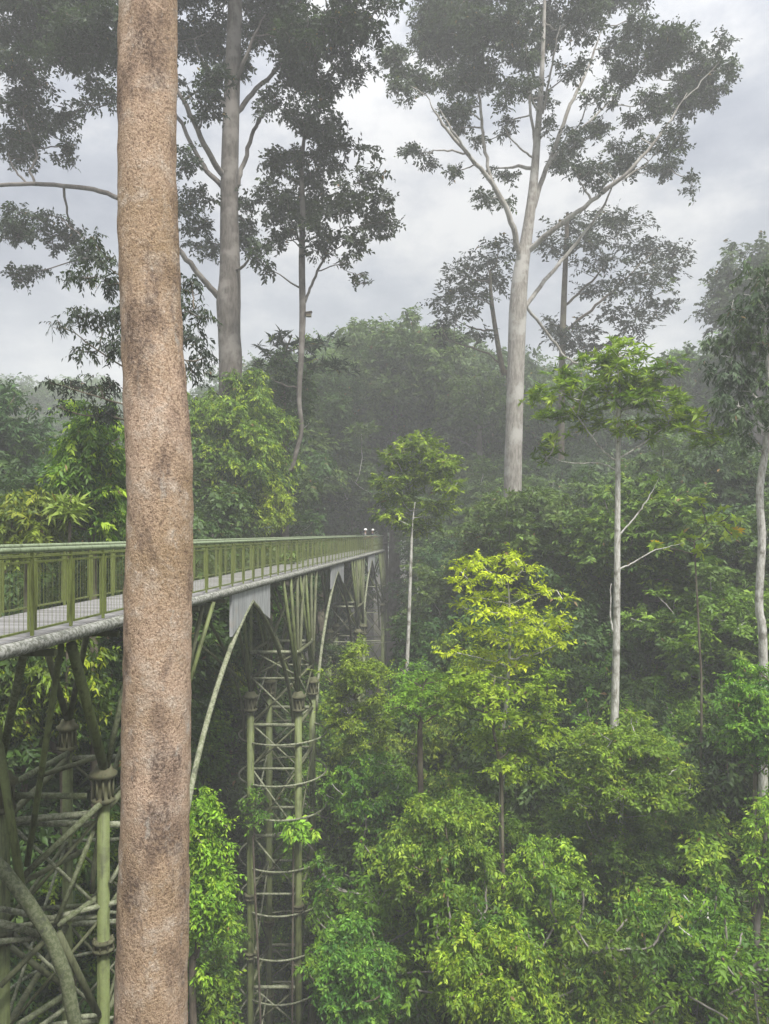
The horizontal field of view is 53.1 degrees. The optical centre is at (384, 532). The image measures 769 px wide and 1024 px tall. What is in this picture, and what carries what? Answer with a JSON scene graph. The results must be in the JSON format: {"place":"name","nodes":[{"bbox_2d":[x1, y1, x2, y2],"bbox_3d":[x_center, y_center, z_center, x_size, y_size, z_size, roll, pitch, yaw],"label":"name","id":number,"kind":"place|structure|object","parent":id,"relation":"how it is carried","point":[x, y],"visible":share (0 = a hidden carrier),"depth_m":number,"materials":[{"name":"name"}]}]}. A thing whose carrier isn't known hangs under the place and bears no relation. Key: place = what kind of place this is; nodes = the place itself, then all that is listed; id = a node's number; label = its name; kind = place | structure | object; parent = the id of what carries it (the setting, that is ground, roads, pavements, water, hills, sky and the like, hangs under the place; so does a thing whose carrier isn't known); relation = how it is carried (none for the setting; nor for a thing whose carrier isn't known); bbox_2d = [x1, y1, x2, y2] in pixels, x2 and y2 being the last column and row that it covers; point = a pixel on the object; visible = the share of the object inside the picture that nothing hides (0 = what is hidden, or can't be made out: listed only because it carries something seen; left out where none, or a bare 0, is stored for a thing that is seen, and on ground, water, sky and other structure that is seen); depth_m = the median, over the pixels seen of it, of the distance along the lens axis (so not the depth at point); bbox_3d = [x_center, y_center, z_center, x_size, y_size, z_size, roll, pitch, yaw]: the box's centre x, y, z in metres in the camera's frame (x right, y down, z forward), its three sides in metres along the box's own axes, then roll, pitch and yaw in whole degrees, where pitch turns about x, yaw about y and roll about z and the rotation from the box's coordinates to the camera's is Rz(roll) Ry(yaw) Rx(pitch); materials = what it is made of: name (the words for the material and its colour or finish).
{"place":"outdoors","nodes":[
{"label":"outdoors","id":0,"kind":"place"},
{"bbox_2d":[278,560,415,984],"bbox_3d":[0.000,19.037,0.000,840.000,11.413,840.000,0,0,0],"label":"ground","id":1,"kind":"structure","parent":0,"point":[378,655],"depth_m":146.33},
{"bbox_2d":[0,372,65,474],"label":"tree","id":2,"kind":"object","parent":1,"relation":"on","point":[20,437],"visible":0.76,"depth_m":33.59,"materials":[{"name":"green plant"}]},
{"bbox_2d":[0,484,83,989],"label":"tree","id":3,"kind":"object","parent":1,"relation":"on","point":[18,518],"visible":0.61,"depth_m":20.59,"materials":[{"name":"green plant"}]},
{"bbox_2d":[0,636,120,1017],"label":"bushy tree","id":4,"kind":"object","parent":1,"relation":"on","point":[31,717],"visible":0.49,"depth_m":20.43,"materials":[{"name":"green plant"}]},
{"bbox_2d":[7,749,120,1023],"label":"understory tree","id":5,"kind":"object","parent":1,"relation":"on","point":[84,1007],"visible":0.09,"depth_m":20.88,"materials":[{"name":"green plant"}]},
{"bbox_2d":[35,488,94,1020],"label":"tree","id":6,"kind":"object","parent":1,"relation":"on","point":[69,508],"visible":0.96,"depth_m":20.25,"materials":[{"name":"green plant"}]},
{"bbox_2d":[11,801,119,994],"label":"bushy tree","id":7,"kind":"object","parent":1,"relation":"on","point":[80,930],"visible":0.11,"depth_m":20.50,"materials":[{"name":"green plant"}]},
{"bbox_2d":[37,396,126,1023],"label":"bushy tree","id":8,"kind":"object","parent":1,"relation":"on","point":[92,464],"visible":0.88,"depth_m":21.38,"materials":[{"name":"green plant"}]},
{"bbox_2d":[0,601,221,1019],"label":"understory tree","id":9,"kind":"object","parent":1,"relation":"on","point":[45,834],"visible":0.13,"depth_m":21.27,"materials":[{"name":"green plant"}]},
{"bbox_2d":[0,601,246,1023],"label":"steel tower","id":10,"kind":"structure","parent":1,"relation":"on","point":[63,966],"depth_m":13.22,"materials":[{"name":"green metal"}]},
{"bbox_2d":[34,226,222,432],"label":"drooping tree","id":11,"kind":"object","parent":1,"relation":"on","point":[111,317],"visible":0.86,"depth_m":20.21,"materials":[{"name":"green plant"}]},
{"bbox_2d":[10,752,255,1023],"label":"understory tree","id":12,"kind":"object","parent":1,"relation":"on","point":[237,937],"visible":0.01,"depth_m":23.16,"materials":[{"name":"green plant"}]},
{"bbox_2d":[0,422,279,746],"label":"canopy tree","id":13,"kind":"object","parent":1,"relation":"on","point":[52,583],"visible":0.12,"depth_m":28.00,"materials":[{"name":"green plant"}]},
{"bbox_2d":[113,0,193,1023],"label":"tree","id":14,"kind":"object","parent":1,"relation":"on","point":[152,936],"visible":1,"depth_m":5.79,"materials":[{"name":"brown plant"}]},
{"bbox_2d":[1,448,305,647],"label":"canopy tree","id":15,"kind":"object","parent":1,"relation":"on","point":[251,518],"visible":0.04,"depth_m":34.25,"materials":[{"name":"green plant"}]},
{"bbox_2d":[87,612,245,807],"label":"understory tree","id":16,"kind":"object","parent":1,"relation":"on","point":[216,722],"visible":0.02,"depth_m":29.35,"materials":[{"name":"green plant"}]},
{"bbox_2d":[0,0,408,862],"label":"emergent tree","id":17,"kind":"object","parent":1,"relation":"on","point":[76,38],"visible":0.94,"depth_m":37.29,"materials":[{"name":"green plant"}]},
{"bbox_2d":[187,941,246,1023],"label":"shrub","id":18,"kind":"object","parent":1,"relation":"on","point":[214,1004],"visible":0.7,"depth_m":20.24,"materials":[{"name":"green plant"}]},
{"bbox_2d":[188,786,246,1023],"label":"bushy tree","id":19,"kind":"object","parent":1,"relation":"on","point":[212,906],"visible":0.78,"depth_m":19.27,"materials":[{"name":"green plant"}]},
{"bbox_2d":[116,440,324,667],"bbox_3d":[-10.666,9.295,40.443,15.280,30.102,15.429,0,0,38],"label":"canopy tree","id":20,"kind":"object","parent":1,"relation":"on","point":[304,494],"visible":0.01,"depth_m":39.91,"materials":[{"name":"green plant"}]},
{"bbox_2d":[187,364,306,537],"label":"bushy tree","id":21,"kind":"object","parent":1,"relation":"on","point":[254,433],"visible":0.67,"depth_m":36.42,"materials":[{"name":"green plant"}]},
{"bbox_2d":[191,614,308,860],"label":"understory tree","id":22,"kind":"object","parent":1,"relation":"on","point":[237,793],"visible":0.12,"depth_m":31.67,"materials":[{"name":"green plant"}]},
{"bbox_2d":[230,852,308,970],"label":"bushy tree","id":23,"kind":"object","parent":1,"relation":"on","point":[275,881],"visible":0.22,"depth_m":33.29,"materials":[{"name":"green plant"}]},
{"bbox_2d":[205,430,337,626],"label":"canopy tree","id":24,"kind":"object","parent":1,"relation":"on","point":[321,472],"depth_m":50.28,"materials":[{"name":"green plant"}]},
{"bbox_2d":[249,474,296,659],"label":"bushy tree","id":25,"kind":"object","parent":1,"relation":"on","point":[276,518],"visible":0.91,"depth_m":36.57,"materials":[{"name":"green plant"}]},
{"bbox_2d":[238,570,326,1023],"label":"steel tower","id":26,"kind":"structure","parent":1,"relation":"on","point":[295,640],"depth_m":26.64,"materials":[{"name":"green metal"}]},
{"bbox_2d":[0,535,384,893],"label":"canopy walkway","id":27,"kind":"structure","parent":26,"relation":"on","point":[32,631],"depth_m":16.64,"materials":[{"name":"green metal"}]},
{"bbox_2d":[220,656,351,883],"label":"understory tree","id":28,"kind":"object","parent":1,"relation":"on","point":[328,741],"visible":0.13,"depth_m":35.61,"materials":[{"name":"green plant"}]},
{"bbox_2d":[253,348,319,857],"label":"tree","id":29,"kind":"object","parent":1,"relation":"on","point":[288,377],"visible":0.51,"depth_m":41.40,"materials":[{"name":"green plant"}]},
{"bbox_2d":[231,757,356,900],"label":"understory tree","id":30,"kind":"object","parent":1,"relation":"on","point":[280,864],"visible":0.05,"depth_m":33.92,"materials":[{"name":"green plant"}]},
{"bbox_2d":[272,815,322,1023],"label":"tree","id":31,"kind":"object","parent":1,"relation":"on","point":[291,835],"visible":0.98,"depth_m":26.14,"materials":[{"name":"green plant"}]},
{"bbox_2d":[248,325,359,536],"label":"drooping tree","id":32,"kind":"object","parent":1,"relation":"on","point":[277,344],"visible":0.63,"depth_m":43.97,"materials":[{"name":"green plant"}]},
{"bbox_2d":[262,336,367,701],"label":"tree","id":33,"kind":"object","parent":1,"relation":"on","point":[333,410],"visible":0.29,"depth_m":58.10,"materials":[{"name":"green plant"}]},
{"bbox_2d":[243,99,405,765],"bbox_3d":[-2.900,1.755,38.280,8.052,44.797,5.362,0,0,0],"label":"tree","id":34,"kind":"object","parent":1,"relation":"on","point":[302,211],"visible":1,"depth_m":37.69,"materials":[{"name":"green plant"}]},
{"bbox_2d":[282,780,376,947],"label":"thin sapling","id":35,"kind":"object","parent":1,"relation":"on","point":[341,830],"visible":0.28,"depth_m":27.54,"materials":[{"name":"green plant"}]},
{"bbox_2d":[281,390,393,572],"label":"canopy tree","id":36,"kind":"object","parent":1,"relation":"on","point":[356,490],"visible":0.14,"depth_m":56.97,"materials":[{"name":"green plant"}]},
{"bbox_2d":[299,496,380,661],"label":"understory tree","id":37,"kind":"object","parent":1,"relation":"on","point":[339,526],"visible":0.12,"depth_m":64.90,"materials":[{"name":"green plant"}]},
{"bbox_2d":[320,557,367,752],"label":"steel tower","id":38,"kind":"structure","parent":1,"relation":"on","point":[358,578],"depth_m":44.09,"materials":[{"name":"green metal"}]},
{"bbox_2d":[296,907,409,1023],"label":"shrub","id":39,"kind":"object","parent":1,"relation":"on","point":[367,965],"visible":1,"depth_m":20.47,"materials":[{"name":"green plant"}]},
{"bbox_2d":[307,633,400,833],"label":"bushy tree","id":40,"kind":"object","parent":1,"relation":"on","point":[360,678],"visible":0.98,"depth_m":27.12,"materials":[{"name":"green plant"}]},
{"bbox_2d":[273,333,438,767],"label":"forest giant","id":41,"kind":"object","parent":1,"relation":"on","point":[408,422],"visible":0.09,"depth_m":71.57,"materials":[{"name":"green plant"}]},
{"bbox_2d":[292,833,430,1023],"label":"thin sapling","id":42,"kind":"object","parent":1,"relation":"on","point":[369,906],"visible":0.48,"depth_m":23.11,"materials":[{"name":"green plant"}]},
{"bbox_2d":[288,760,441,1013],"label":"understory tree","id":43,"kind":"object","parent":1,"relation":"on","point":[344,857],"visible":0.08,"depth_m":27.28,"materials":[{"name":"green plant"}]},
{"bbox_2d":[313,746,417,918],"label":"layered tree","id":44,"kind":"object","parent":1,"relation":"on","point":[368,781],"visible":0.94,"depth_m":26.36,"materials":[{"name":"green plant"}]},
{"bbox_2d":[359,550,393,731],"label":"steel tower","id":45,"kind":"structure","parent":1,"relation":"on","point":[383,605],"depth_m":59.98,"materials":[{"name":"green metal"}]},
{"bbox_2d":[330,790,435,1013],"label":"thin sapling","id":46,"kind":"object","parent":1,"relation":"on","point":[396,905],"visible":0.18,"depth_m":25.34,"materials":[{"name":"green plant"}]},
{"bbox_2d":[322,302,483,694],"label":"tree","id":47,"kind":"object","parent":1,"relation":"on","point":[398,366],"visible":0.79,"depth_m":67.86,"materials":[{"name":"green plant"}]},
{"bbox_2d":[367,428,469,751],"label":"tree","id":48,"kind":"object","parent":1,"relation":"on","point":[444,468],"visible":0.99,"depth_m":34.09,"materials":[{"name":"green plant"}]},
{"bbox_2d":[321,712,531,1019],"bbox_3d":[2.201,15.519,30.836,9.600,17.019,9.187,0,0,44],"label":"understory tree","id":49,"kind":"object","parent":1,"relation":"on","point":[432,745],"visible":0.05,"depth_m":29.99,"materials":[{"name":"green plant"}]},
{"bbox_2d":[383,656,469,1023],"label":"layered tree","id":50,"kind":"object","parent":1,"relation":"on","point":[422,689],"visible":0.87,"depth_m":24.91,"materials":[{"name":"green plant"}]},
{"bbox_2d":[331,777,521,1023],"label":"understory tree","id":51,"kind":"object","parent":1,"relation":"on","point":[404,944],"visible":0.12,"depth_m":24.79,"materials":[{"name":"green plant"}]},
{"bbox_2d":[337,599,521,763],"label":"understory tree","id":52,"kind":"object","parent":1,"relation":"on","point":[420,645],"visible":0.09,"depth_m":36.08,"materials":[{"name":"green plant"}]},
{"bbox_2d":[329,321,553,457],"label":"forest giant","id":53,"kind":"object","parent":1,"relation":"on","point":[486,362],"visible":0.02,"depth_m":78.24,"materials":[{"name":"green plant"}]},
{"bbox_2d":[376,784,507,1022],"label":"layered tree","id":54,"kind":"object","parent":1,"relation":"on","point":[426,859],"visible":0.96,"depth_m":21.32,"materials":[{"name":"green plant"}]},
{"bbox_2d":[348,410,545,535],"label":"forest giant","id":55,"kind":"object","parent":1,"relation":"on","point":[457,433],"visible":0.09,"depth_m":70.30,"materials":[{"name":"green plant"}]},
{"bbox_2d":[388,847,534,1023],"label":"thin sapling","id":56,"kind":"object","parent":1,"relation":"on","point":[411,999],"visible":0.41,"depth_m":20.62,"materials":[{"name":"green plant"}]},
{"bbox_2d":[420,232,516,385],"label":"layered tree","id":57,"kind":"object","parent":1,"relation":"on","point":[449,299],"visible":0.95,"depth_m":55.87,"materials":[{"name":"green plant"}]},
{"bbox_2d":[366,607,579,845],"bbox_3d":[4.303,13.531,32.978,10.141,20.171,10.780,0,0,-42],"label":"understory tree","id":58,"kind":"object","parent":1,"relation":"on","point":[445,647],"visible":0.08,"depth_m":31.82,"materials":[{"name":"green plant"}]},
{"bbox_2d":[382,517,576,639],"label":"canopy tree","id":59,"kind":"object","parent":1,"relation":"on","point":[440,587],"visible":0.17,"depth_m":40.61,"materials":[{"name":"green plant"}]},
{"bbox_2d":[431,366,536,488],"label":"tree","id":60,"kind":"object","parent":1,"relation":"on","point":[464,407],"visible":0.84,"depth_m":64.85,"materials":[{"name":"green plant"}]},
{"bbox_2d":[393,452,575,562],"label":"canopy tree","id":61,"kind":"object","parent":1,"relation":"on","point":[485,486],"visible":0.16,"depth_m":56.22,"materials":[{"name":"green plant"}]},
{"bbox_2d":[413,900,560,1023],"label":"shrub","id":62,"kind":"object","parent":1,"relation":"on","point":[492,992],"visible":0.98,"depth_m":18.44,"materials":[{"name":"green plant"}]},
{"bbox_2d":[428,657,575,926],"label":"layered tree","id":63,"kind":"object","parent":1,"relation":"on","point":[513,742],"visible":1,"depth_m":22.50,"materials":[{"name":"green plant"}]},
{"bbox_2d":[432,542,583,880],"bbox_3d":[3.774,12.309,23.916,4.726,24.063,3.052,0,0,0],"label":"yellow tree","id":64,"kind":"object","parent":1,"relation":"on","point":[476,597],"visible":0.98,"depth_m":23.87,"materials":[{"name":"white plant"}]},
{"bbox_2d":[406,765,613,970],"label":"understory tree","id":65,"kind":"object","parent":1,"relation":"on","point":[516,835],"visible":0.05,"depth_m":25.54,"materials":[{"name":"green plant"}]},
{"bbox_2d":[449,866,589,1023],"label":"thin sapling","id":66,"kind":"object","parent":1,"relation":"on","point":[554,886],"visible":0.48,"depth_m":19.74,"materials":[{"name":"green plant"}]},
{"bbox_2d":[444,485,599,607],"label":"tree","id":67,"kind":"object","parent":1,"relation":"on","point":[519,519],"visible":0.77,"depth_m":36.35,"materials":[{"name":"green plant"}]},
{"bbox_2d":[460,453,596,521],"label":"canopy tree","id":68,"kind":"object","parent":1,"relation":"on","point":[560,470],"visible":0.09,"depth_m":58.05,"materials":[{"name":"green plant"}]},
{"bbox_2d":[454,380,623,474],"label":"forest giant","id":69,"kind":"object","parent":1,"relation":"on","point":[533,436],"visible":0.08,"depth_m":68.80,"materials":[{"name":"green plant"}]},
{"bbox_2d":[487,833,601,969],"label":"layered tree","id":70,"kind":"object","parent":1,"relation":"on","point":[542,861],"visible":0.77,"depth_m":20.74,"materials":[{"name":"green plant"}]},
{"bbox_2d":[374,0,743,506],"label":"emergent tree","id":71,"kind":"object","parent":1,"relation":"on","point":[476,26],"visible":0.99,"depth_m":49.39,"materials":[{"name":"green plant"}]},
{"bbox_2d":[451,640,675,892],"bbox_3d":[7.222,14.071,29.995,9.764,19.385,9.499,0,0,-30],"label":"understory tree","id":72,"kind":"object","parent":1,"relation":"on","point":[639,697],"visible":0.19,"depth_m":28.43,"materials":[{"name":"green plant"}]},
{"bbox_2d":[470,555,697,697],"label":"canopy tree","id":73,"kind":"object","parent":1,"relation":"on","point":[590,611],"visible":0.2,"depth_m":33.05,"materials":[{"name":"green plant"}]},
{"bbox_2d":[524,785,693,917],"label":"layered tree","id":74,"kind":"object","parent":1,"relation":"on","point":[601,846],"visible":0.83,"depth_m":23.64,"materials":[{"name":"green plant"}]},
{"bbox_2d":[529,918,692,1023],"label":"shrub","id":75,"kind":"object","parent":1,"relation":"on","point":[602,978],"visible":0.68,"depth_m":19.22,"materials":[{"name":"green plant"}]},
{"bbox_2d":[532,200,697,480],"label":"layered tree","id":76,"kind":"object","parent":1,"relation":"on","point":[562,337],"visible":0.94,"depth_m":59.66,"materials":[{"name":"green plant"}]},
{"bbox_2d":[547,866,699,1023],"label":"thin sapling","id":77,"kind":"object","parent":1,"relation":"on","point":[610,936],"visible":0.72,"depth_m":18.91,"materials":[{"name":"green plant"}]},
{"bbox_2d":[523,393,725,480],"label":"forest giant","id":78,"kind":"object","parent":1,"relation":"on","point":[583,455],"visible":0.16,"depth_m":64.74,"materials":[{"name":"green plant"}]},
{"bbox_2d":[518,335,732,899],"bbox_3d":[7.766,9.158,24.951,7.092,30.865,3.420,0,0,0],"label":"rosette tree","id":79,"kind":"object","parent":1,"relation":"on","point":[616,362],"visible":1,"depth_m":24.80,"materials":[{"name":"green plant"}]},
{"bbox_2d":[555,705,711,924],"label":"layered tree","id":80,"kind":"object","parent":1,"relation":"on","point":[608,776],"visible":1,"depth_m":22.63,"materials":[{"name":"green plant"}]},
{"bbox_2d":[541,655,750,892],"bbox_3d":[10.452,14.450,29.238,9.347,19.213,9.936,0,0,39],"label":"understory tree","id":81,"kind":"object","parent":1,"relation":"on","point":[675,708],"visible":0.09,"depth_m":28.12,"materials":[{"name":"green plant"}]},
{"bbox_2d":[601,887,703,1023],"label":"thin sapling","id":82,"kind":"object","parent":1,"relation":"on","point":[652,955],"visible":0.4,"depth_m":19.25,"materials":[{"name":"green plant"}]},
{"bbox_2d":[552,472,753,676],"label":"tree","id":83,"kind":"object","parent":1,"relation":"on","point":[599,527],"visible":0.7,"depth_m":32.55,"materials":[{"name":"green plant"}]},
{"bbox_2d":[563,424,768,567],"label":"canopy tree","id":84,"kind":"object","parent":1,"relation":"on","point":[666,447],"visible":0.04,"depth_m":42.39,"materials":[{"name":"green plant"}]},
{"bbox_2d":[601,863,760,1023],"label":"thin sapling","id":85,"kind":"object","parent":1,"relation":"on","point":[629,905],"visible":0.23,"depth_m":20.18,"materials":[{"name":"green plant"}]},
{"bbox_2d":[603,491,768,680],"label":"canopy tree","id":86,"kind":"object","parent":1,"relation":"on","point":[710,574],"visible":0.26,"depth_m":31.20,"materials":[{"name":"green plant"}]},
{"bbox_2d":[626,878,760,1017],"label":"layered tree","id":87,"kind":"object","parent":1,"relation":"on","point":[682,972],"visible":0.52,"depth_m":19.88,"materials":[{"name":"green plant"}]},
{"bbox_2d":[620,581,768,714],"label":"tree","id":88,"kind":"object","parent":1,"relation":"on","point":[734,614],"visible":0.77,"depth_m":28.71,"materials":[{"name":"green plant"}]},
{"bbox_2d":[621,428,768,591],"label":"canopy tree","id":89,"kind":"object","parent":1,"relation":"on","point":[706,458],"visible":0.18,"depth_m":38.85,"materials":[{"name":"green plant"}]},
{"bbox_2d":[646,495,745,837],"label":"sapling","id":90,"kind":"object","parent":1,"relation":"on","point":[734,532],"visible":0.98,"depth_m":25.39,"materials":[{"name":"green plant"}]},
{"bbox_2d":[629,873,764,1023],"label":"tree","id":91,"kind":"object","parent":1,"relation":"on","point":[656,919],"visible":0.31,"depth_m":19.75,"materials":[{"name":"green plant"}]},
{"bbox_2d":[627,330,768,442],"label":"forest giant","id":92,"kind":"object","parent":1,"relation":"on","point":[692,363],"visible":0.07,"depth_m":65.91,"materials":[{"name":"green plant"}]},
{"bbox_2d":[636,495,768,683],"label":"canopy tree","id":93,"kind":"object","parent":1,"relation":"on","point":[746,567],"visible":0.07,"depth_m":32.82,"materials":[{"name":"green plant"}]},
{"bbox_2d":[665,779,768,1017],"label":"understory tree","id":94,"kind":"object","parent":1,"relation":"on","point":[706,828],"visible":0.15,"depth_m":22.14,"materials":[{"name":"green plant"}]},
{"bbox_2d":[666,893,768,1023],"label":"tree","id":95,"kind":"object","parent":1,"relation":"on","point":[722,968],"visible":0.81,"depth_m":18.58,"materials":[{"name":"green plant"}]},
{"bbox_2d":[667,674,768,916],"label":"understory tree","id":96,"kind":"object","parent":1,"relation":"on","point":[736,784],"visible":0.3,"depth_m":25.02,"materials":[{"name":"green plant"}]},
{"bbox_2d":[684,230,768,456],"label":"emergent tree","id":97,"kind":"object","parent":1,"relation":"on","point":[723,295],"visible":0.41,"depth_m":61.38,"materials":[{"name":"green plant"}]},
{"bbox_2d":[697,256,768,967],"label":"tree","id":98,"kind":"object","parent":1,"relation":"on","point":[742,341],"visible":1,"depth_m":23.92,"materials":[{"name":"green plant"}]},
{"bbox_2d":[704,657,768,992],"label":"layered tree","id":99,"kind":"object","parent":1,"relation":"on","point":[744,727],"visible":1,"depth_m":21.71,"materials":[{"name":"green plant"}]},
{"bbox_2d":[737,791,768,1009],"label":"layered tree","id":100,"kind":"object","parent":1,"relation":"on","point":[760,866],"visible":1,"depth_m":20.91,"materials":[{"name":"green plant"}]},
{"bbox_2d":[0,0,768,557],"label":"sky","id":101,"kind":"structure","parent":0,"point":[730,153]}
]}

